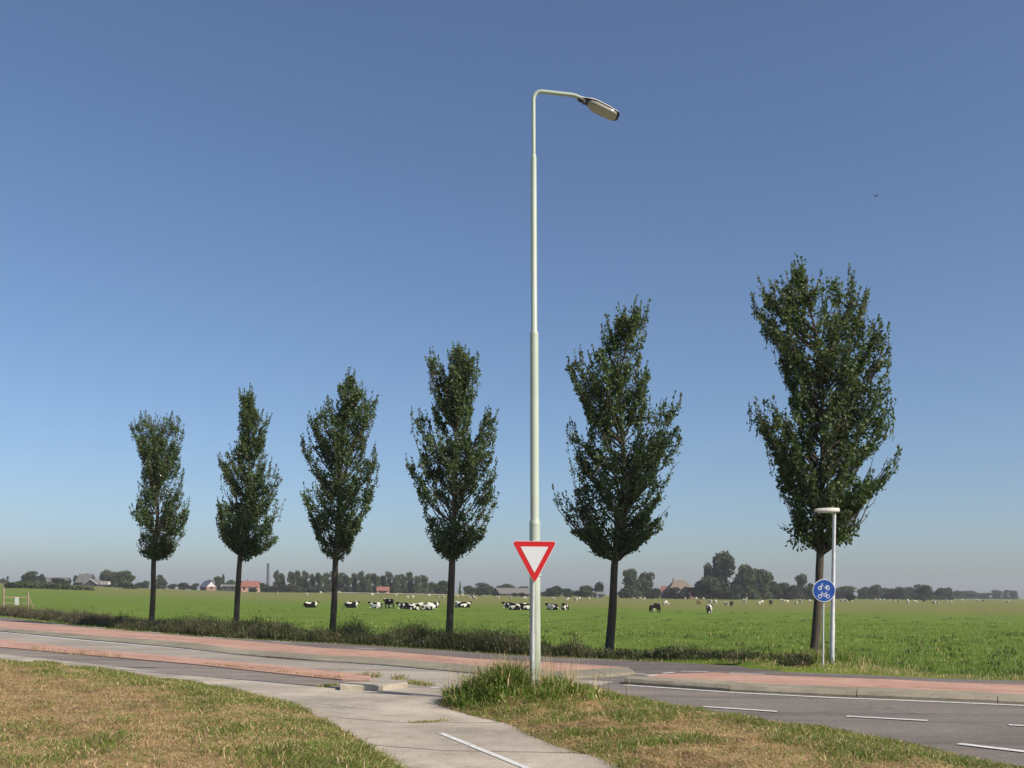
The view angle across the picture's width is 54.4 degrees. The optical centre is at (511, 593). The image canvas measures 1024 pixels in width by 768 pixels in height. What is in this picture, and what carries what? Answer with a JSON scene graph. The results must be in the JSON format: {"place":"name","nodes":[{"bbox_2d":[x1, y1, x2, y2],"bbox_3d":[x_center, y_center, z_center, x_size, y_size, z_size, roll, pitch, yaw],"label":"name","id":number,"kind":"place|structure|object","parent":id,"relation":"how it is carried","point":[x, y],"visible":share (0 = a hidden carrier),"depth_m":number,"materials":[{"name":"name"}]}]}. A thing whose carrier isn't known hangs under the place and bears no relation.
{"place":"outdoors","nodes":[
{"label":"outdoors","id":0,"kind":"place"},
{"bbox_2d":[0,658,421,767],"bbox_3d":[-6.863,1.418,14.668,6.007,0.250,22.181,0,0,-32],"label":"verge grass","id":1,"kind":"structure","parent":0,"point":[212,695],"depth_m":10.90,"materials":[{"name":"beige plant"}]},
{"bbox_2d":[0,654,620,767],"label":"cycle path","id":2,"kind":"structure","parent":0,"point":[396,707],"depth_m":11.81,"materials":[{"name":"concrete"}]},
{"bbox_2d":[338,717,498,722],"bbox_3d":[-1.208,1.576,12.262,2.084,0.001,0.299,0,0,10],"label":"path joint","id":3,"kind":"object","parent":2,"relation":"on","point":[441,722],"visible":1,"depth_m":12.19,"materials":[{"name":"grey concrete"}]},
{"bbox_2d":[439,733,529,767],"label":"road marking","id":4,"kind":"object","parent":2,"relation":"on","point":[487,751],"visible":1,"depth_m":9.96,"materials":[{"name":"paint"}]},
{"bbox_2d":[0,583,1023,767],"bbox_3d":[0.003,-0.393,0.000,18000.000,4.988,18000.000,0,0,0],"label":"ground","id":5,"kind":"structure","parent":0,"point":[170,603],"depth_m":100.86,"materials":[{"name":"green plant"}]},
{"bbox_2d":[3,581,26,587],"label":"hedge","id":6,"kind":"object","parent":5,"relation":"on","point":[18,584],"visible":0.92,"depth_m":298.99,"materials":[{"name":"green plant"}]},
{"bbox_2d":[2,587,33,608],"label":"field gate","id":7,"kind":"structure","parent":5,"relation":"on","point":[16,600],"depth_m":101.41,"materials":[{"name":"brown wood"}]},
{"bbox_2d":[18,571,39,582],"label":"tree","id":8,"kind":"object","parent":5,"relation":"on","point":[31,576],"visible":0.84,"depth_m":478.58,"materials":[{"name":"green plant"}]},
{"bbox_2d":[22,581,94,590],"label":"hedge","id":9,"kind":"object","parent":5,"relation":"on","point":[33,585],"visible":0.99,"depth_m":299.17,"materials":[{"name":"green plant"}]},
{"bbox_2d":[51,578,70,584],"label":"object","id":10,"kind":"object","parent":5,"relation":"on","point":[60,581],"visible":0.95,"depth_m":463.56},
{"bbox_2d":[75,574,95,585],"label":"house","id":11,"kind":"structure","parent":5,"relation":"on","point":[81,579],"depth_m":477.96,"materials":[{"name":"grey stone"}]},
{"bbox_2d":[83,579,102,586],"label":"wing","id":12,"kind":"structure","parent":5,"relation":"on","point":[94,582],"depth_m":467.12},
{"bbox_2d":[104,571,118,586],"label":"tree","id":13,"kind":"object","parent":5,"relation":"on","point":[111,577],"visible":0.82,"depth_m":478.08,"materials":[{"name":"green plant"}]},
{"bbox_2d":[115,570,135,587],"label":"tree","id":14,"kind":"object","parent":5,"relation":"on","point":[125,577],"visible":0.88,"depth_m":468.43,"materials":[{"name":"green plant"}]},
{"bbox_2d":[122,582,138,588],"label":"hedge","id":15,"kind":"object","parent":5,"relation":"on","point":[126,585],"visible":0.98,"depth_m":378.96,"materials":[{"name":"green plant"}]},
{"bbox_2d":[128,410,190,620],"bbox_3d":[-15.448,-3.116,43.697,2.731,9.922,2.302,0,0,0],"label":"roadside tree","id":16,"kind":"object","parent":5,"relation":"on","point":[156,466],"visible":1,"depth_m":43.53,"materials":[{"name":"green plant"}]},
{"bbox_2d":[156,574,167,588],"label":"tree","id":17,"kind":"object","parent":5,"relation":"on","point":[161,583],"visible":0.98,"depth_m":538.20,"materials":[{"name":"green plant"}]},
{"bbox_2d":[0,648,370,688],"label":"footway","id":18,"kind":"structure","parent":5,"relation":"on","point":[186,669],"depth_m":20.34,"materials":[{"name":"concrete"}]},
{"bbox_2d":[177,583,194,589],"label":"bush","id":19,"kind":"object","parent":5,"relation":"on","point":[182,586],"visible":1,"depth_m":478.66,"materials":[{"name":"green plant"}]},
{"bbox_2d":[199,581,216,590],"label":"house","id":20,"kind":"structure","parent":5,"relation":"on","point":[208,585],"depth_m":467.73,"materials":[{"name":"brown brick"}]},
{"bbox_2d":[213,576,225,590],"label":"tree","id":21,"kind":"object","parent":5,"relation":"on","point":[219,581],"visible":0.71,"depth_m":518.64,"materials":[{"name":"green plant"}]},
{"bbox_2d":[220,584,234,590],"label":"shed","id":22,"kind":"structure","parent":5,"relation":"on","point":[228,587],"depth_m":467.52,"materials":[{"name":"grey metal"}]},
{"bbox_2d":[215,383,285,623],"bbox_3d":[-10.519,-3.215,39.734,2.658,10.429,2.280,0,0,26],"label":"roadside tree","id":23,"kind":"object","parent":5,"relation":"on","point":[237,539],"visible":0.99,"depth_m":39.56,"materials":[{"name":"green plant"}]},
{"bbox_2d":[241,580,259,591],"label":"house","id":24,"kind":"structure","parent":5,"relation":"on","point":[247,585],"depth_m":467.60,"materials":[{"name":"pink brick"}]},
{"bbox_2d":[259,583,295,592],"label":"hedge","id":25,"kind":"object","parent":5,"relation":"on","point":[272,588],"visible":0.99,"depth_m":429.39,"materials":[{"name":"green plant"}]},
{"bbox_2d":[287,571,295,591],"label":"poplar","id":26,"kind":"object","parent":5,"relation":"on","point":[291,578],"visible":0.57,"depth_m":466.73,"materials":[{"name":"green plant"}]},
{"bbox_2d":[295,571,302,586],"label":"poplar","id":27,"kind":"object","parent":5,"relation":"on","point":[298,577],"visible":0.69,"depth_m":471.87,"materials":[{"name":"green plant"}]},
{"bbox_2d":[300,570,308,587],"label":"poplar","id":28,"kind":"object","parent":5,"relation":"on","point":[305,577],"visible":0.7,"depth_m":471.32,"materials":[{"name":"green plant"}]},
{"bbox_2d":[0,632,612,687],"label":"carriageway","id":29,"kind":"structure","parent":5,"relation":"on","point":[434,677],"depth_m":22.70,"materials":[{"name":"grey asphalt"}]},
{"bbox_2d":[3,632,468,673],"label":"road marking","id":30,"kind":"object","parent":29,"relation":"on","point":[197,650],"visible":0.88,"depth_m":28.26,"materials":[{"name":"paint"}]},
{"bbox_2d":[0,628,477,673],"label":"kerb","id":31,"kind":"structure","parent":29,"relation":"on","point":[413,664],"depth_m":24.40,"materials":[{"name":"concrete"}]},
{"bbox_2d":[340,681,407,690],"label":"kerb","id":32,"kind":"structure","parent":29,"relation":"on","point":[379,686],"depth_m":16.22,"materials":[{"name":"grey concrete"}]},
{"bbox_2d":[306,574,315,588],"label":"poplar","id":33,"kind":"object","parent":5,"relation":"on","point":[311,583],"visible":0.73,"depth_m":467.55,"materials":[{"name":"green plant"}]},
{"bbox_2d":[295,587,341,592],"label":"hedge","id":34,"kind":"object","parent":5,"relation":"on","point":[309,590],"visible":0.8,"depth_m":439.26,"materials":[{"name":"green plant"}]},
{"bbox_2d":[314,572,324,592],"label":"poplar","id":35,"kind":"object","parent":5,"relation":"on","point":[319,579],"visible":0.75,"depth_m":466.21,"materials":[{"name":"green plant"}]},
{"bbox_2d":[322,572,330,592],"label":"poplar","id":36,"kind":"object","parent":5,"relation":"on","point":[326,584],"visible":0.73,"depth_m":469.92,"materials":[{"name":"green plant"}]},
{"bbox_2d":[300,366,379,632],"bbox_3d":[-6.169,-3.066,35.711,2.822,10.221,2.314,0,0,23],"label":"roadside tree","id":37,"kind":"object","parent":5,"relation":"on","point":[346,532],"visible":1,"depth_m":35.58,"materials":[{"name":"green plant"}]},
{"bbox_2d":[338,572,345,588],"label":"poplar","id":38,"kind":"object","parent":5,"relation":"on","point":[340,578],"visible":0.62,"depth_m":470.30,"materials":[{"name":"green plant"}]},
{"bbox_2d":[342,575,352,591],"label":"poplar","id":39,"kind":"object","parent":5,"relation":"on","point":[347,581],"visible":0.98,"depth_m":467.22,"materials":[{"name":"green plant"}]},
{"bbox_2d":[355,571,365,592],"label":"poplar","id":40,"kind":"object","parent":5,"relation":"on","point":[360,577],"visible":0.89,"depth_m":468.57,"materials":[{"name":"green plant"}]},
{"bbox_2d":[363,573,373,591],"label":"poplar","id":41,"kind":"object","parent":5,"relation":"on","point":[367,586],"visible":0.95,"depth_m":468.10,"materials":[{"name":"green plant"}]},
{"bbox_2d":[371,573,380,592],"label":"poplar","id":42,"kind":"object","parent":5,"relation":"on","point":[375,579],"visible":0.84,"depth_m":469.33,"materials":[{"name":"green plant"}]},
{"bbox_2d":[383,571,392,592],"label":"poplar","id":43,"kind":"object","parent":5,"relation":"on","point":[388,582],"visible":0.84,"depth_m":468.25,"materials":[{"name":"green plant"}]},
{"bbox_2d":[391,575,401,592],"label":"poplar","id":44,"kind":"object","parent":5,"relation":"on","point":[395,583],"visible":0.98,"depth_m":466.36,"materials":[{"name":"green plant"}]},
{"bbox_2d":[399,574,408,592],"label":"poplar","id":45,"kind":"object","parent":5,"relation":"on","point":[403,581],"visible":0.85,"depth_m":469.62,"materials":[{"name":"green plant"}]},
{"bbox_2d":[0,601,816,666],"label":"ditch weeds","id":46,"kind":"object","parent":5,"relation":"on","point":[414,637],"visible":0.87,"depth_m":30.96,"materials":[{"name":"green plant"}]},
{"bbox_2d":[405,572,414,593],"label":"poplar","id":47,"kind":"object","parent":5,"relation":"on","point":[409,575],"visible":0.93,"depth_m":471.98,"materials":[{"name":"green plant"}]},
{"bbox_2d":[406,603,421,609],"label":"cow","id":48,"kind":"object","parent":5,"relation":"on","point":[413,606],"visible":0.99,"depth_m":115.50},
{"bbox_2d":[411,575,422,593],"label":"poplar","id":49,"kind":"object","parent":5,"relation":"on","point":[416,587],"visible":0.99,"depth_m":468.58,"materials":[{"name":"green plant"}]},
{"bbox_2d":[418,575,428,593],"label":"poplar","id":50,"kind":"object","parent":5,"relation":"on","point":[425,584],"visible":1,"depth_m":470.71,"materials":[{"name":"green plant"}]},
{"bbox_2d":[421,602,436,609],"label":"cow","id":51,"kind":"object","parent":5,"relation":"on","point":[428,606],"visible":0.97,"depth_m":115.44},
{"bbox_2d":[433,580,447,593],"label":"tree","id":52,"kind":"object","parent":5,"relation":"on","point":[440,587],"visible":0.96,"depth_m":478.00,"materials":[{"name":"green plant"}]},
{"bbox_2d":[405,340,499,635],"bbox_3d":[-1.889,-3.040,31.780,2.952,10.100,2.442,0,0,24],"label":"roadside tree","id":53,"kind":"object","parent":5,"relation":"on","point":[454,408],"visible":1,"depth_m":31.64,"materials":[{"name":"green plant"}]},
{"bbox_2d":[463,585,474,594],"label":"tree","id":54,"kind":"object","parent":5,"relation":"on","point":[469,590],"visible":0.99,"depth_m":538.88,"materials":[{"name":"green plant"}]},
{"bbox_2d":[474,582,494,594],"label":"tree","id":55,"kind":"object","parent":5,"relation":"on","point":[485,588],"visible":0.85,"depth_m":556.34,"materials":[{"name":"green plant"}]},
{"bbox_2d":[491,588,529,595],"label":"barn","id":56,"kind":"structure","parent":5,"relation":"on","point":[502,591],"depth_m":447.23,"materials":[{"name":"grey metal"}]},
{"bbox_2d":[0,617,1023,684],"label":"service lane","id":57,"kind":"structure","parent":5,"relation":"on","point":[657,667],"depth_m":22.76,"materials":[{"name":"grey asphalt"}]},
{"bbox_2d":[540,588,556,596],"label":"bush","id":58,"kind":"object","parent":5,"relation":"on","point":[550,592],"visible":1,"depth_m":468.44,"materials":[{"name":"green plant"}]},
{"bbox_2d":[559,588,574,596],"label":"bush","id":59,"kind":"object","parent":5,"relation":"on","point":[567,592],"visible":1,"depth_m":468.54,"materials":[{"name":"green plant"}]},
{"bbox_2d":[577,585,594,596],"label":"tree","id":60,"kind":"object","parent":5,"relation":"on","point":[585,591],"visible":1,"depth_m":458.73,"materials":[{"name":"green plant"}]},
{"bbox_2d":[592,581,604,597],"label":"tree","id":61,"kind":"object","parent":5,"relation":"on","point":[599,587],"visible":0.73,"depth_m":458.35,"materials":[{"name":"green plant"}]},
{"bbox_2d":[552,293,682,651],"bbox_3d":[3.069,-3.160,27.930,3.241,10.453,2.831,0,0,37],"label":"roadside tree","id":62,"kind":"object","parent":5,"relation":"on","point":[633,480],"visible":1,"depth_m":27.67,"materials":[{"name":"green plant"}]},
{"bbox_2d":[617,568,641,598],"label":"tree","id":63,"kind":"object","parent":5,"relation":"on","point":[631,584],"visible":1,"depth_m":428.27,"materials":[{"name":"green plant"}]},
{"bbox_2d":[636,571,654,597],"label":"tree","id":64,"kind":"object","parent":5,"relation":"on","point":[646,579],"visible":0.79,"depth_m":437.79,"materials":[{"name":"green plant"}]},
{"bbox_2d":[648,588,660,598],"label":"bush","id":65,"kind":"object","parent":5,"relation":"on","point":[655,593],"visible":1,"depth_m":429.29,"materials":[{"name":"green plant"}]},
{"bbox_2d":[649,603,660,611],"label":"cow","id":66,"kind":"object","parent":5,"relation":"on","point":[653,606],"visible":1,"depth_m":109.93},
{"bbox_2d":[662,587,681,598],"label":"bush","id":67,"kind":"object","parent":5,"relation":"on","point":[672,593],"visible":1,"depth_m":418.84,"materials":[{"name":"green plant"}]},
{"bbox_2d":[661,578,694,598],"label":"farmhouse","id":68,"kind":"object","parent":5,"relation":"on","point":[680,584],"visible":0.2,"depth_m":448.12,"materials":[{"name":"brown brick"}]},
{"bbox_2d":[677,587,690,598],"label":"bush","id":69,"kind":"object","parent":5,"relation":"on","point":[684,592],"visible":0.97,"depth_m":418.04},
{"bbox_2d":[694,575,721,598],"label":"tree","id":70,"kind":"object","parent":5,"relation":"on","point":[704,585],"visible":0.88,"depth_m":412.65,"materials":[{"name":"green plant"}]},
{"bbox_2d":[703,562,713,576],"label":"tree","id":71,"kind":"object","parent":5,"relation":"on","point":[707,569],"visible":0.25,"depth_m":431.47,"materials":[{"name":"green plant"}]},
{"bbox_2d":[709,587,725,597],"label":"bush","id":72,"kind":"object","parent":5,"relation":"on","point":[717,592],"visible":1,"depth_m":403.79,"materials":[{"name":"green plant"}]},
{"bbox_2d":[710,550,735,598],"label":"tree","id":73,"kind":"object","parent":5,"relation":"on","point":[726,561],"visible":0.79,"depth_m":423.38,"materials":[{"name":"green plant"}]},
{"bbox_2d":[724,584,742,599],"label":"bush","id":74,"kind":"object","parent":5,"relation":"on","point":[733,592],"visible":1,"depth_m":403.16,"materials":[{"name":"green plant"}]},
{"bbox_2d":[729,563,759,599],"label":"tree","id":75,"kind":"object","parent":5,"relation":"on","point":[744,578],"visible":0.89,"depth_m":407.92,"materials":[{"name":"green plant"}]},
{"bbox_2d":[751,568,773,599],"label":"tree","id":76,"kind":"object","parent":5,"relation":"on","point":[764,579],"visible":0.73,"depth_m":411.55,"materials":[{"name":"green plant"}]},
{"bbox_2d":[767,581,779,598],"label":"tree","id":77,"kind":"object","parent":5,"relation":"on","point":[774,587],"visible":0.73,"depth_m":437.54,"materials":[{"name":"green plant"}]},
{"bbox_2d":[777,582,789,598],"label":"tree","id":78,"kind":"object","parent":5,"relation":"on","point":[783,586],"visible":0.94,"depth_m":437.63,"materials":[{"name":"green plant"}]},
{"bbox_2d":[784,584,798,599],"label":"bush","id":79,"kind":"object","parent":5,"relation":"on","point":[793,593],"visible":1,"depth_m":434.54,"materials":[{"name":"green plant"}]},
{"bbox_2d":[792,573,810,599],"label":"tree","id":80,"kind":"object","parent":5,"relation":"on","point":[801,580],"visible":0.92,"depth_m":438.41,"materials":[{"name":"green plant"}]},
{"bbox_2d":[812,579,834,664],"bbox_3d":[6.759,0.736,21.618,0.492,2.087,0.076,0,0,0],"label":"cycle sign","id":81,"kind":"object","parent":5,"relation":"on","point":[823,590],"visible":0.99,"depth_m":21.58,"materials":[{"name":"metal"}]},
{"bbox_2d":[746,253,902,653],"bbox_3d":[7.503,-3.220,23.956,3.359,9.882,2.896,0,0,28],"label":"roadside tree","id":82,"kind":"object","parent":5,"relation":"on","point":[850,391],"visible":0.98,"depth_m":23.72,"materials":[{"name":"green plant"}]},
{"bbox_2d":[814,508,839,663],"bbox_3d":[6.988,-0.069,22.200,0.540,3.675,0.250,1,0,0],"label":"path lamp","id":83,"kind":"object","parent":5,"relation":"on","point":[834,511],"visible":0.92,"depth_m":22.16,"materials":[{"name":"metal"}]},
{"bbox_2d":[732,645,949,671],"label":"grass","id":84,"kind":"structure","parent":5,"relation":"on","point":[846,657],"depth_m":22.69,"materials":[{"name":"green plant"}]},
{"bbox_2d":[835,585,856,598],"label":"tree","id":85,"kind":"object","parent":5,"relation":"on","point":[840,592],"visible":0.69,"depth_m":615.22,"materials":[{"name":"green plant"}]},
{"bbox_2d":[856,587,870,598],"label":"tree","id":86,"kind":"object","parent":5,"relation":"on","point":[863,592],"visible":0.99,"depth_m":598.01,"materials":[{"name":"green plant"}]},
{"bbox_2d":[867,584,883,598],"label":"tree","id":87,"kind":"object","parent":5,"relation":"on","point":[875,592],"visible":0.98,"depth_m":597.48,"materials":[{"name":"green plant"}]},
{"bbox_2d":[879,588,893,598],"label":"tree","id":88,"kind":"object","parent":5,"relation":"on","point":[887,593],"visible":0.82,"depth_m":607.01,"materials":[{"name":"green plant"}]},
{"bbox_2d":[891,587,909,599],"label":"tree","id":89,"kind":"object","parent":5,"relation":"on","point":[899,592],"visible":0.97,"depth_m":597.91,"materials":[{"name":"green plant"}]},
{"bbox_2d":[911,584,936,599],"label":"tree","id":90,"kind":"object","parent":5,"relation":"on","point":[924,592],"visible":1,"depth_m":557.38,"materials":[{"name":"green plant"}]},
{"bbox_2d":[932,588,946,599],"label":"tree","id":91,"kind":"object","parent":5,"relation":"on","point":[940,593],"visible":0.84,"depth_m":618.23,"materials":[{"name":"green plant"}]},
{"bbox_2d":[944,587,954,599],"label":"tree","id":92,"kind":"object","parent":5,"relation":"on","point":[949,593],"visible":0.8,"depth_m":637.88,"materials":[{"name":"green plant"}]},
{"bbox_2d":[962,591,981,598],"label":"tree","id":93,"kind":"object","parent":5,"relation":"on","point":[971,595],"visible":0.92,"depth_m":945.89,"materials":[{"name":"green plant"}]},
{"bbox_2d":[991,590,1002,598],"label":"tree","id":94,"kind":"object","parent":5,"relation":"on","point":[997,594],"visible":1,"depth_m":997.10,"materials":[{"name":"green plant"}]},
{"bbox_2d":[0,0,1023,597],"label":"sky","id":95,"kind":"structure","parent":0,"point":[201,201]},
{"bbox_2d":[440,683,1023,767],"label":"verge ground","id":96,"kind":"structure","parent":0,"point":[679,731],"depth_m":10.44,"materials":[{"name":"plant"}]},
{"bbox_2d":[513,540,555,684],"bbox_3d":[0.309,0.404,14.237,0.602,2.318,0.286,0,0,0],"label":"yield sign","id":97,"kind":"object","parent":96,"relation":"on","point":[534,555],"visible":0.94,"depth_m":14.10,"materials":[{"name":"metal"}]},
{"bbox_2d":[434,649,647,715],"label":"tall grass","id":98,"kind":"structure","parent":96,"relation":"on","point":[501,683],"depth_m":13.77,"materials":[{"name":"green plant"}]},
{"bbox_2d":[529,89,619,686],"bbox_3d":[0.881,-2.761,14.352,1.281,8.938,0.190,0,0,-6],"label":"lamp post","id":99,"kind":"object","parent":96,"relation":"on","point":[600,108],"visible":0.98,"depth_m":14.26,"materials":[{"name":"metal"}]},
{"bbox_2d":[478,670,1023,765],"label":"road","id":100,"kind":"structure","parent":0,"point":[949,727],"depth_m":13.48,"materials":[{"name":"grey asphalt"}]},
{"bbox_2d":[0,639,369,680],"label":"brick strip","id":101,"kind":"object","parent":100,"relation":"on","point":[20,645],"visible":0.74,"depth_m":22.12,"materials":[{"name":"brick"}]},
{"bbox_2d":[0,621,619,670],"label":"brick strip","id":102,"kind":"object","parent":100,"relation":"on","point":[252,645],"visible":0.57,"depth_m":27.87,"materials":[{"name":"red brick"}]},
{"bbox_2d":[18,646,998,767],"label":"joint weeds","id":103,"kind":"object","parent":100,"relation":"on","point":[418,682],"visible":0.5,"depth_m":13.36,"materials":[{"name":"green plant"}]},
{"bbox_2d":[478,666,634,678],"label":"kerb","id":104,"kind":"structure","parent":100,"relation":"on","point":[606,672],"depth_m":19.56,"materials":[{"name":"concrete"}]},
{"bbox_2d":[624,676,1023,703],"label":"kerb","id":105,"kind":"structure","parent":100,"relation":"on","point":[912,694],"depth_m":16.00,"materials":[{"name":"concrete"}]},
{"bbox_2d":[627,685,1023,705],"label":"road marking","id":106,"kind":"object","parent":100,"relation":"on","point":[828,697],"visible":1,"depth_m":15.61,"materials":[{"name":"paint"}]},
{"bbox_2d":[647,672,1023,693],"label":"brick island","id":107,"kind":"structure","parent":100,"relation":"on","point":[890,683],"depth_m":17.28,"materials":[{"name":"red brick"}]},
{"bbox_2d":[958,743,1023,751],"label":"road marking","id":108,"kind":"object","parent":100,"relation":"on","point":[991,747],"visible":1,"depth_m":10.52,"materials":[{"name":"paint"}]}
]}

